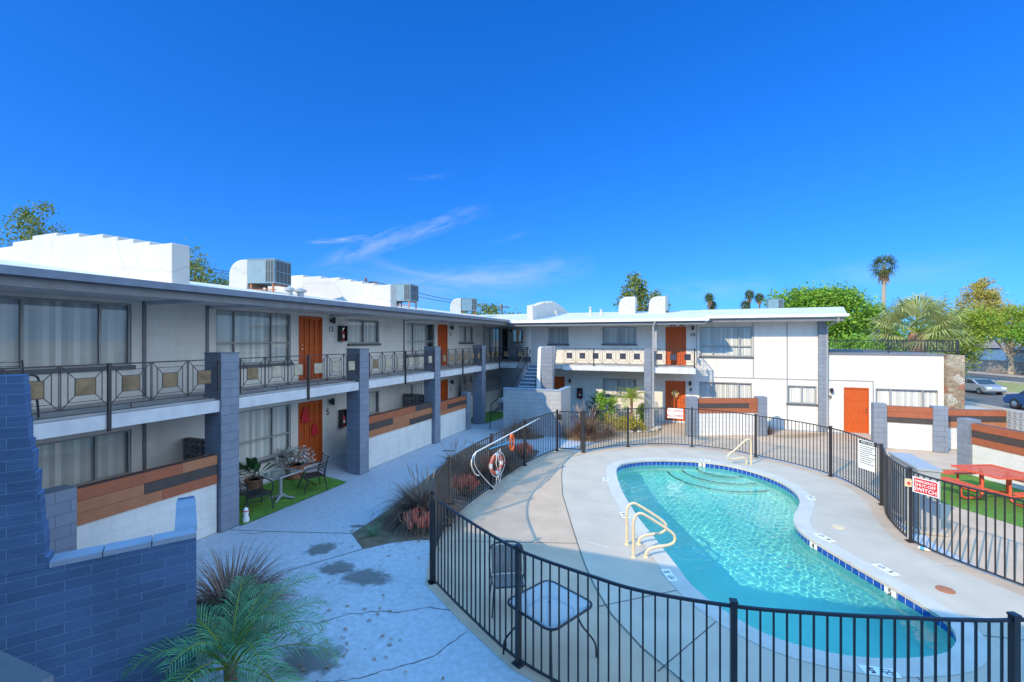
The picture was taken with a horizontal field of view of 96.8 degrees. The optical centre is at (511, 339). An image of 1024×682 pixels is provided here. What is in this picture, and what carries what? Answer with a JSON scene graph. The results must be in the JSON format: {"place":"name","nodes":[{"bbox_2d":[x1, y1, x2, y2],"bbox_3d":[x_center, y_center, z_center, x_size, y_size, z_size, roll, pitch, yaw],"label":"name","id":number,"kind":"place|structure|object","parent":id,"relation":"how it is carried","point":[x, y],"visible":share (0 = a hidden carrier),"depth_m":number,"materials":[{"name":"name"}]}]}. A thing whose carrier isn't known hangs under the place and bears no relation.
{"place":"outdoors","nodes":[
{"label":"outdoors","id":0,"kind":"place"},
{"bbox_2d":[0,650,53,681],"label":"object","id":1,"kind":"structure","parent":0,"point":[13,669],"depth_m":0.46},
{"bbox_2d":[196,533,314,662],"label":"fountain grass","id":2,"kind":"object","parent":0,"point":[217,584],"depth_m":7.17,"materials":[{"name":"plant"}]},
{"bbox_2d":[0,0,1023,340],"label":"sky","id":3,"kind":"structure","parent":0,"point":[518,154],"materials":[{"name":"blue"}]},
{"bbox_2d":[196,404,1022,681],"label":"courtyard","id":4,"kind":"structure","parent":0,"point":[424,632],"depth_m":8.10,"materials":[{"name":"concrete"}]},
{"bbox_2d":[0,374,196,681],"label":"stair wall","id":5,"kind":"structure","parent":4,"relation":"on","point":[101,613],"depth_m":4.75,"materials":[{"name":"brick"}]},
{"bbox_2d":[45,454,216,553],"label":"patio wall","id":6,"kind":"structure","parent":4,"relation":"on","point":[138,504],"depth_m":8.60,"materials":[{"name":"paint"}]},
{"bbox_2d":[119,571,341,681],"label":"date palm","id":7,"kind":"object","parent":4,"relation":"on","point":[231,667],"visible":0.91,"depth_m":5.33,"materials":[{"name":"green plant"}]},
{"bbox_2d":[0,233,535,531],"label":"apartment building","id":8,"kind":"structure","parent":4,"relation":"on","point":[135,355],"depth_m":10.63,"materials":[{"name":"white paint"}]},
{"bbox_2d":[0,296,135,374],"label":"window","id":9,"kind":"structure","parent":8,"relation":"in","point":[37,332],"depth_m":9.10,"materials":[{"name":"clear glass"}]},
{"bbox_2d":[36,429,129,488],"bbox_3d":[-8.976,2.490,9.011,0.162,0.992,2.423,0,0,21],"label":"window","id":10,"kind":"structure","parent":8,"relation":"in","point":[74,461],"depth_m":9.42,"materials":[{"name":"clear glass"}]},
{"bbox_2d":[184,437,204,459],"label":"screen wall","id":11,"kind":"structure","parent":8,"relation":"attached to","point":[194,447],"depth_m":11.01,"materials":[{"name":"grey paint"}]},
{"bbox_2d":[216,309,293,367],"bbox_3d":[-7.373,0.010,13.053,0.260,1.591,2.510,0,0,21],"label":"window","id":12,"kind":"structure","parent":8,"relation":"in","point":[251,334],"depth_m":13.10,"materials":[{"name":"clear glass"}]},
{"bbox_2d":[229,258,291,291],"bbox_3d":[-8.108,-1.925,14.660,1.624,1.173,0.894,0,0,7],"label":"air conditioner","id":13,"kind":"object","parent":8,"relation":"on","point":[256,274],"visible":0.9,"depth_m":14.30,"materials":[{"name":"white metal"}]},
{"bbox_2d":[239,404,293,469],"bbox_3d":[-7.372,2.795,13.053,0.260,1.581,2.510,0,0,21],"label":"window","id":14,"kind":"structure","parent":8,"relation":"in","point":[262,431],"depth_m":13.43,"materials":[{"name":"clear glass"}]},
{"bbox_2d":[298,399,321,465],"bbox_3d":[-6.622,3.075,14.912,0.150,2.082,1.012,0,0,21],"label":"door","id":15,"kind":"structure","parent":8,"relation":"in","point":[314,408],"depth_m":15.01,"materials":[{"name":"wood"}]},
{"bbox_2d":[299,316,321,380],"bbox_3d":[-6.618,0.285,14.922,0.150,2.062,0.992,0,0,21],"label":"door","id":16,"kind":"structure","parent":8,"relation":"in","point":[310,328],"depth_m":14.92,"materials":[{"name":"wood"}]},
{"bbox_2d":[347,319,380,345],"bbox_3d":[-5.697,-0.245,17.417,0.258,0.981,1.880,0,0,21],"label":"window","id":17,"kind":"structure","parent":8,"relation":"in","point":[365,332],"depth_m":17.41,"materials":[{"name":"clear glass"}]},
{"bbox_2d":[369,390,380,414],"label":"window","id":18,"kind":"structure","parent":8,"relation":"in","point":[374,395],"depth_m":18.11,"materials":[{"name":"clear glass"}]},
{"bbox_2d":[391,284,417,308],"bbox_3d":[-4.902,-1.787,19.680,1.518,1.096,0.836,0,0,13],"label":"air conditioner","id":19,"kind":"object","parent":8,"relation":"on","point":[408,293],"visible":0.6,"depth_m":19.24,"materials":[{"name":"grey metal"}]},
{"bbox_2d":[407,382,423,403],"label":"window","id":20,"kind":"structure","parent":8,"relation":"in","point":[418,388],"depth_m":20.92,"materials":[{"name":"clear glass"}]},
{"bbox_2d":[406,323,433,357],"bbox_3d":[-4.261,0.040,21.162,0.260,1.531,2.460,0,0,21],"label":"window","id":21,"kind":"structure","parent":8,"relation":"in","point":[417,334],"depth_m":21.00,"materials":[{"name":"clear glass"}]},
{"bbox_2d":[438,324,447,364],"bbox_3d":[-3.524,0.285,22.984,0.150,2.062,0.982,0,0,21],"label":"door","id":22,"kind":"structure","parent":8,"relation":"in","point":[442,329],"depth_m":23.15,"materials":[{"name":"wood"}]},
{"bbox_2d":[450,298,476,314],"bbox_3d":[-3.096,-1.973,29.003,1.677,1.211,0.923,0,0,-9],"label":"air conditioner","id":23,"kind":"object","parent":8,"relation":"on","point":[458,305],"visible":0.82,"depth_m":28.59,"materials":[{"name":"white metal"}]},
{"bbox_2d":[459,326,474,343],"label":"window","id":24,"kind":"structure","parent":8,"relation":"in","point":[465,333],"depth_m":25.56,"materials":[{"name":"clear glass"}]},
{"bbox_2d":[487,328,501,354],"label":"window","id":25,"kind":"structure","parent":8,"relation":"in","point":[492,333],"depth_m":29.20,"materials":[{"name":"clear glass"}]},
{"bbox_2d":[239,472,345,524],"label":"artificial turf","id":26,"kind":"structure","parent":4,"relation":"on","point":[258,509],"depth_m":12.50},
{"bbox_2d":[239,467,273,515],"bbox_3d":[-6.464,3.800,11.434,0.721,0.957,0.614,0,0,36],"label":"patio chair","id":27,"kind":"object","parent":26,"relation":"on","point":[254,493],"visible":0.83,"depth_m":11.46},
{"bbox_2d":[239,457,275,490],"bbox_3d":[-7.100,3.649,12.402,1.075,1.081,0.889,0,0,21],"label":"plant pot","id":28,"kind":"object","parent":26,"relation":"on","point":[252,463],"visible":0.75,"depth_m":12.30,"materials":[{"name":"ceramic"}]},
{"bbox_2d":[258,467,301,503],"bbox_3d":[-6.198,3.923,12.179,0.770,0.714,0.770,0,0,21],"label":"patio table","id":29,"kind":"object","parent":26,"relation":"on","point":[280,495],"visible":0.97,"depth_m":12.14,"materials":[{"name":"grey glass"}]},
{"bbox_2d":[268,445,315,479],"bbox_3d":[-6.604,3.659,13.767,1.350,1.043,1.266,0,0,-13],"label":"potted plant","id":30,"kind":"object","parent":26,"relation":"on","point":[292,462],"visible":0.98,"depth_m":13.59,"materials":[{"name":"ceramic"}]},
{"bbox_2d":[297,453,328,494],"bbox_3d":[-5.664,3.815,12.969,0.721,0.957,0.614,0,0,-41],"label":"patio chair","id":31,"kind":"object","parent":26,"relation":"on","point":[307,476],"visible":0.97,"depth_m":12.96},
{"bbox_2d":[277,643,339,674],"bbox_3d":[-2.733,4.325,6.136,1.500,0.001,1.200,0,0,10],"label":"damp stain","id":32,"kind":"object","parent":4,"relation":"on","point":[311,663],"visible":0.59,"depth_m":6.11,"materials":[{"name":"grey"}]},
{"bbox_2d":[308,543,334,554],"bbox_3d":[-3.949,4.325,9.388,1.240,0.001,0.840,0,0,-31],"label":"damp stain","id":33,"kind":"object","parent":4,"relation":"on","point":[320,548],"visible":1,"depth_m":9.40,"materials":[{"name":"grey"}]},
{"bbox_2d":[321,562,352,573],"bbox_3d":[-3.334,4.325,8.617,1.200,0.001,0.800,0,0,-8],"label":"damp stain","id":34,"kind":"object","parent":4,"relation":"on","point":[338,568],"visible":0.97,"depth_m":8.58,"materials":[{"name":"grey"}]},
{"bbox_2d":[239,424,475,492],"bbox_3d":[-6.995,4.250,11.735,1.570,0.161,24.900,0,0,21],"label":"porch","id":35,"kind":"object","parent":4,"relation":"on","point":[336,468],"visible":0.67,"depth_m":14.81,"materials":[{"name":"concrete"}]},
{"bbox_2d":[369,401,431,468],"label":"patio wall","id":36,"kind":"structure","parent":35,"relation":"on","point":[395,433],"depth_m":16.68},
{"bbox_2d":[441,392,470,438],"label":"patio wall","id":37,"kind":"structure","parent":35,"relation":"on","point":[455,415],"depth_m":20.79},
{"bbox_2d":[342,569,386,585],"bbox_3d":[-2.670,4.325,8.255,1.800,0.001,1.000,0,0,10],"label":"damp stain","id":38,"kind":"object","parent":4,"relation":"on","point":[365,576],"visible":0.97,"depth_m":8.26,"materials":[{"name":"grey"}]},
{"bbox_2d":[403,393,423,406],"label":"screen wall","id":39,"kind":"structure","parent":4,"relation":"on","point":[407,400],"depth_m":19.55,"materials":[{"name":"metal"}]},
{"bbox_2d":[221,434,656,681],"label":"fallen leaves","id":40,"kind":"object","parent":4,"relation":"on","point":[378,607],"visible":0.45,"depth_m":7.15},
{"bbox_2d":[352,444,537,548],"bbox_3d":[-1.735,4.324,14.039,3.000,0.001,9.630,0,0,21],"label":"planting bed","id":41,"kind":"object","parent":4,"relation":"on","point":[367,541],"visible":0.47,"depth_m":10.45,"materials":[{"name":"soil"}]},
{"bbox_2d":[400,506,429,533],"bbox_3d":[-2.129,4.055,10.157,0.685,0.550,0.666,0,0,-26],"label":"stick succulent","id":42,"kind":"object","parent":41,"relation":"on","point":[415,518],"visible":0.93,"depth_m":10.09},
{"bbox_2d":[373,463,470,538],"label":"fountain grass","id":43,"kind":"object","parent":41,"relation":"on","point":[411,499],"depth_m":10.67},
{"bbox_2d":[451,473,478,495],"bbox_3d":[-1.325,4.024,12.636,0.836,0.613,0.797,0,0,-26],"label":"stick succulent","id":44,"kind":"object","parent":41,"relation":"on","point":[464,483],"visible":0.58,"depth_m":12.54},
{"bbox_2d":[446,441,505,482],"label":"fountain grass","id":45,"kind":"object","parent":41,"relation":"on","point":[474,466],"depth_m":14.07,"materials":[{"name":"brown plant"}]},
{"bbox_2d":[462,376,500,417],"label":"screen wall","id":46,"kind":"structure","parent":4,"relation":"on","point":[493,387],"depth_m":27.41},
{"bbox_2d":[489,346,570,436],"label":"staircase","id":47,"kind":"structure","parent":4,"relation":"on","point":[535,393],"depth_m":20.97,"materials":[{"name":"stone"}]},
{"bbox_2d":[561,418,660,440],"bbox_3d":[4.931,4.324,21.813,4.123,0.001,6.081,0,0,21],"label":"planting bed","id":48,"kind":"object","parent":4,"relation":"on","point":[648,434],"visible":0.43,"depth_m":20.64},
{"bbox_2d":[558,403,610,442],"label":"fountain grass","id":49,"kind":"object","parent":48,"relation":"on","point":[576,431],"depth_m":19.83,"materials":[{"name":"brown plant"}]},
{"bbox_2d":[591,391,618,422],"bbox_3d":[4.812,3.498,23.527,1.446,1.710,1.161,0,0,9],"label":"shrub","id":50,"kind":"object","parent":48,"relation":"on","point":[601,398],"visible":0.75,"depth_m":23.38,"materials":[{"name":"green plant"}]},
{"bbox_2d":[601,414,638,430],"bbox_3d":[5.291,3.912,21.913,1.856,0.862,1.781,0,0,21],"label":"lantana","id":51,"kind":"object","parent":48,"relation":"on","point":[624,419],"visible":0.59,"depth_m":21.73,"materials":[{"name":"green plant"}]},
{"bbox_2d":[613,386,647,416],"bbox_3d":[5.920,3.318,22.588,1.904,2.006,1.914,0,0,21],"label":"date palm","id":52,"kind":"object","parent":48,"relation":"on","point":[632,395],"visible":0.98,"depth_m":22.51,"materials":[{"name":"green plant"}]},
{"bbox_2d":[481,301,848,431],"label":"apartment building","id":53,"kind":"structure","parent":4,"relation":"on","point":[777,358],"depth_m":23.02,"materials":[{"name":"white paint"}]},
{"bbox_2d":[547,327,568,345],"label":"window","id":54,"kind":"structure","parent":53,"relation":"in","point":[555,333],"depth_m":26.01,"materials":[{"name":"clear glass"}]},
{"bbox_2d":[601,327,636,344],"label":"window","id":55,"kind":"structure","parent":53,"relation":"in","point":[611,335],"depth_m":24.74,"materials":[{"name":"clear glass"}]},
{"bbox_2d":[602,378,636,397],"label":"window","id":56,"kind":"structure","parent":53,"relation":"in","point":[610,385],"depth_m":24.82,"materials":[{"name":"clear glass"}]},
{"bbox_2d":[618,297,636,313],"bbox_3d":[6.952,-1.935,27.323,0.997,1.150,1.000,0,0,21],"label":"air duct","id":57,"kind":"object","parent":53,"relation":"on","point":[627,305],"visible":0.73,"depth_m":26.84,"materials":[{"name":"white metal"}]},
{"bbox_2d":[648,295,668,312],"bbox_3d":[8.595,-1.949,26.693,1.095,1.205,1.019,0,0,21],"label":"air duct","id":58,"kind":"object","parent":53,"relation":"on","point":[658,304],"visible":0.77,"depth_m":26.23,"materials":[{"name":"white metal"}]},
{"bbox_2d":[665,380,684,420],"bbox_3d":[8.493,3.200,23.652,0.982,2.072,0.150,0,0,21],"label":"door","id":59,"kind":"structure","parent":53,"relation":"in","point":[679,401],"depth_m":23.65,"materials":[{"name":"wood"}]},
{"bbox_2d":[666,327,685,364],"bbox_3d":[8.512,0.345,23.645,1.002,1.982,0.150,0,0,21],"label":"door","id":60,"kind":"structure","parent":53,"relation":"in","point":[675,336],"depth_m":23.64,"materials":[{"name":"wood"}]},
{"bbox_2d":[699,382,751,397],"bbox_3d":[10.713,2.815,22.890,2.400,1.302,0.162,0,0,21],"label":"window","id":61,"kind":"structure","parent":53,"relation":"in","point":[706,389],"depth_m":22.92,"materials":[{"name":"clear glass"}]},
{"bbox_2d":[699,326,753,357],"bbox_3d":[10.713,0.155,22.837,2.500,1.561,0.259,0,0,21],"label":"window","id":62,"kind":"structure","parent":53,"relation":"in","point":[715,342],"depth_m":22.89,"materials":[{"name":"clear glass"}]},
{"bbox_2d":[786,385,817,405],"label":"window","id":63,"kind":"structure","parent":53,"relation":"in","point":[797,395],"depth_m":21.69,"materials":[{"name":"white glass"}]},
{"bbox_2d":[425,445,1023,681],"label":"pool deck","id":64,"kind":"structure","parent":4,"relation":"on","point":[533,498],"depth_m":8.44,"materials":[{"name":"concrete"}]},
{"bbox_2d":[488,540,528,617],"bbox_3d":[-0.067,3.874,7.417,0.608,0.898,0.685,0,0,-7],"label":"pool chair","id":65,"kind":"object","parent":64,"relation":"on","point":[503,565],"visible":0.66,"depth_m":7.54,"materials":[{"name":"grey"}]},
{"bbox_2d":[502,580,596,681],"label":"table","id":66,"kind":"object","parent":64,"relation":"on","point":[527,615],"visible":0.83,"depth_m":6.18,"materials":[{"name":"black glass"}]},
{"bbox_2d":[561,448,1023,681],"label":"pool deck","id":67,"kind":"structure","parent":4,"relation":"on","point":[599,523],"depth_m":8.28,"materials":[{"name":"concrete"}]},
{"bbox_2d":[561,455,683,681],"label":"pavement joint","id":68,"kind":"object","parent":67,"relation":"on","point":[595,586],"visible":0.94,"depth_m":7.91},
{"bbox_2d":[427,407,1023,681],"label":"pool fence","id":69,"kind":"object","parent":67,"relation":"on","point":[1013,620],"visible":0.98,"depth_m":6.63,"materials":[{"name":"metal"}]},
{"bbox_2d":[489,449,504,484],"bbox_3d":[-0.418,3.637,13.026,0.183,0.971,0.709,0,0,35],"label":"lifebuoy","id":70,"kind":"object","parent":69,"relation":"hanging from","point":[500,460],"visible":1,"depth_m":12.98,"materials":[{"name":"white plastic"}]},
{"bbox_2d":[471,418,539,488],"bbox_3d":[-0.026,3.569,14.098,0.072,1.368,5.586,0,0,21],"label":"rescue pole","id":71,"kind":"object","parent":69,"relation":"attached to","point":[474,454],"visible":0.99,"depth_m":12.35,"materials":[{"name":"white metal"}]},
{"bbox_2d":[558,410,584,452],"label":"pool gate","id":72,"kind":"structure","parent":69,"relation":"attached to","point":[582,430],"depth_m":17.36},
{"bbox_2d":[858,439,876,472],"bbox_3d":[9.775,3.200,12.495,0.021,0.800,0.620,0,0,-4],"label":"rules sign","id":73,"kind":"object","parent":69,"relation":"attached to","point":[866,455],"visible":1,"depth_m":12.51,"materials":[{"name":"grey paint"}]},
{"bbox_2d":[904,478,911,538],"bbox_3d":[8.422,3.610,9.673,0.112,1.280,0.087,0,0,32],"label":"switch box","id":74,"kind":"object","parent":69,"relation":"attached to","point":[908,482],"visible":1,"depth_m":9.67,"materials":[{"name":"red paint"}]},
{"bbox_2d":[913,476,938,498],"bbox_3d":[8.418,3.010,9.261,0.021,0.320,0.460,0,0,-17],"label":"switch sign","id":75,"kind":"object","parent":69,"relation":"attached to","point":[926,487],"visible":1,"depth_m":9.24,"materials":[{"name":"red paint"}]},
{"bbox_2d":[606,458,986,676],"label":"swimming pool","id":76,"kind":"structure","parent":67,"relation":"in","point":[916,600],"depth_m":7.86,"materials":[{"name":"paint"}]},
{"bbox_2d":[624,502,676,558],"bbox_3d":[2.816,4.202,9.289,0.922,1.561,0.683,0,0,1],"label":"pool ladder","id":77,"kind":"object","parent":76,"relation":"attached to","point":[666,528],"visible":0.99,"depth_m":9.01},
{"bbox_2d":[617,465,955,657],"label":"water","id":78,"kind":"structure","parent":76,"relation":"in","point":[740,539],"depth_m":9.19,"materials":[{"name":"teal liquid"}]},
{"bbox_2d":[858,664,902,678],"bbox_3d":[4.771,4.308,5.902,0.420,0.014,0.170,0,0,11],"label":"depth marker","id":79,"kind":"object","parent":76,"relation":"on","point":[875,671],"visible":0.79,"depth_m":5.90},
{"bbox_2d":[826,340,958,433],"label":"building","id":80,"kind":"structure","parent":4,"relation":"on","point":[860,380],"depth_m":20.61,"materials":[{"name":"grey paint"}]},
{"bbox_2d":[844,387,868,433],"bbox_3d":[15.763,3.255,20.841,0.952,2.082,0.150,0,0,21],"label":"door","id":81,"kind":"structure","parent":80,"relation":"in","point":[856,400],"depth_m":20.84,"materials":[{"name":"wood"}]},
{"bbox_2d":[875,388,937,406],"bbox_3d":[17.566,2.895,20.239,2.381,1.342,0.162,0,0,21],"label":"window","id":82,"kind":"structure","parent":80,"relation":"in","point":[897,397],"depth_m":20.27,"materials":[{"name":"white glass"}]},
{"bbox_2d":[858,290,981,355],"bbox_3d":[24.063,0.675,27.023,6.095,7.343,5.925,0,0,-19],"label":"fan palm","id":83,"kind":"object","parent":4,"relation":"on","point":[897,315],"visible":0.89,"depth_m":26.41,"materials":[{"name":"green plant"}]},
{"bbox_2d":[944,354,964,408],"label":"stone wall","id":84,"kind":"structure","parent":4,"relation":"on","point":[954,381],"depth_m":19.38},
{"bbox_2d":[576,423,1023,586],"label":"patio paving","id":85,"kind":"structure","parent":0,"point":[940,460],"depth_m":15.85,"materials":[{"name":"concrete"}]},
{"bbox_2d":[685,396,766,435],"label":"patio wall","id":86,"kind":"structure","parent":85,"relation":"on","point":[757,405],"depth_m":20.35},
{"bbox_2d":[871,402,947,452],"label":"patio wall","id":87,"kind":"structure","parent":85,"relation":"on","point":[911,428],"depth_m":17.77,"materials":[{"name":"paint"}]},
{"bbox_2d":[888,452,948,536],"bbox_3d":[9.569,3.605,10.841,0.600,1.430,1.700,0,0,21],"label":"table","id":88,"kind":"object","parent":85,"relation":"on","point":[919,465],"visible":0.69,"depth_m":10.28,"materials":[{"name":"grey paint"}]},
{"bbox_2d":[948,409,1006,448],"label":"patio wall","id":89,"kind":"structure","parent":85,"relation":"on","point":[997,418],"depth_m":17.80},
{"bbox_2d":[941,469,1023,526],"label":"artificial turf","id":90,"kind":"structure","parent":85,"relation":"on","point":[974,480],"depth_m":12.19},
{"bbox_2d":[941,464,1023,506],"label":"picnic table","id":91,"kind":"object","parent":90,"relation":"on","point":[1000,476],"visible":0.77,"depth_m":12.28,"materials":[{"name":"red metal"}]},
{"bbox_2d":[957,418,1023,490],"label":"patio wall","id":92,"kind":"structure","parent":85,"relation":"on","point":[978,442],"depth_m":13.88,"materials":[{"name":"paint"}]},
{"bbox_2d":[1006,410,1023,430],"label":"screen wall","id":93,"kind":"structure","parent":85,"relation":"on","point":[1013,419],"depth_m":17.37,"materials":[{"name":"grey paint"}]},
{"bbox_2d":[959,337,1020,359],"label":"house","id":94,"kind":"structure","parent":0,"point":[1001,355],"depth_m":69.33,"materials":[{"name":"blue paint"}]},
{"bbox_2d":[965,389,1023,410],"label":"road","id":95,"kind":"structure","parent":0,"point":[991,398],"depth_m":32.70,"materials":[{"name":"asphalt"}]},
{"bbox_2d":[965,378,1006,394],"bbox_3d":[37.583,3.744,36.725,1.459,1.152,3.608,0,0,10],"label":"parked car","id":96,"kind":"object","parent":95,"relation":"on","point":[979,385],"visible":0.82,"depth_m":35.80,"materials":[{"name":"silver metal"}]},
{"bbox_2d":[1003,391,1023,408],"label":"parked car","id":97,"kind":"object","parent":95,"relation":"on","point":[1015,401],"visible":1,"depth_m":28.14,"materials":[{"name":"blue paint"}]},
{"bbox_2d":[965,373,1023,382],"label":"road","id":98,"kind":"structure","parent":0,"point":[1004,378],"depth_m":51.45,"materials":[{"name":"asphalt"}]},
{"bbox_2d":[965,369,1023,375],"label":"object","id":99,"kind":"structure","parent":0,"point":[996,372],"depth_m":59.04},
{"bbox_2d":[868,254,900,314],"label":"tall palm","id":100,"kind":"object","parent":99,"relation":"on","point":[883,273],"visible":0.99,"depth_m":91.67,"materials":[{"name":"green plant"}]},
{"bbox_2d":[951,277,1013,323],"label":"tree","id":101,"kind":"object","parent":99,"relation":"on","point":[986,296],"visible":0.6,"depth_m":83.00,"materials":[{"name":"green plant"}]},
{"bbox_2d":[964,300,1023,374],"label":"street tree","id":102,"kind":"object","parent":99,"relation":"on","point":[1010,347],"visible":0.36,"depth_m":55.71,"materials":[{"name":"green plant"}]},
{"bbox_2d":[965,359,1023,373],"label":"garden wall","id":103,"kind":"structure","parent":99,"relation":"on","point":[995,365],"depth_m":60.15,"materials":[{"name":"concrete"}]},
{"bbox_2d":[992,316,1023,350],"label":"street tree","id":104,"kind":"object","parent":99,"relation":"on","point":[1019,337],"visible":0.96,"depth_m":51.68,"materials":[{"name":"green plant"}]},
{"bbox_2d":[994,381,1023,392],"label":"verge","id":105,"kind":"structure","parent":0,"point":[1015,387],"depth_m":41.47,"materials":[{"name":"green plant"}]},
{"bbox_2d":[905,332,990,377],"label":"hedge tree","id":106,"kind":"object","parent":105,"relation":"on","point":[975,359],"visible":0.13,"depth_m":42.30,"materials":[{"name":"green plant"}]},
{"bbox_2d":[907,301,1015,358],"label":"street tree","id":107,"kind":"object","parent":105,"relation":"on","point":[984,319],"visible":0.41,"depth_m":42.12,"materials":[{"name":"green plant"}]},
{"label":"ground","id":108,"kind":"structure","parent":0,"visible":0},
{"bbox_2d":[0,199,70,245],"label":"tree","id":109,"kind":"object","parent":108,"relation":"on","point":[24,215],"visible":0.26,"depth_m":25.77,"materials":[{"name":"green plant"}]},
{"bbox_2d":[182,238,228,285],"bbox_3d":[-18.201,-0.721,26.015,3.576,10.294,5.168,0,0,44],"label":"tree","id":110,"kind":"object","parent":108,"relation":"on","point":[194,268],"visible":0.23,"depth_m":26.13,"materials":[{"name":"green plant"}]},
{"bbox_2d":[467,300,520,314],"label":"tree","id":111,"kind":"object","parent":108,"relation":"on","point":[494,311],"visible":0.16,"depth_m":61.92,"materials":[{"name":"green plant"}]},
{"bbox_2d":[613,270,652,311],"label":"tree","id":112,"kind":"object","parent":108,"relation":"on","point":[635,282],"visible":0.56,"depth_m":51.54,"materials":[{"name":"green plant"}]},
{"bbox_2d":[760,279,907,350],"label":"tree","id":113,"kind":"object","parent":108,"relation":"on","point":[824,296],"visible":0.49,"depth_m":46.05,"materials":[{"name":"green plant"}]},
{"bbox_2d":[828,330,892,350],"bbox_3d":[29.792,1.852,40.091,5.874,5.363,5.872,0,0,-27],"label":"hedge tree","id":114,"kind":"object","parent":108,"relation":"on","point":[855,344],"visible":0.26,"depth_m":39.45,"materials":[{"name":"green plant"}]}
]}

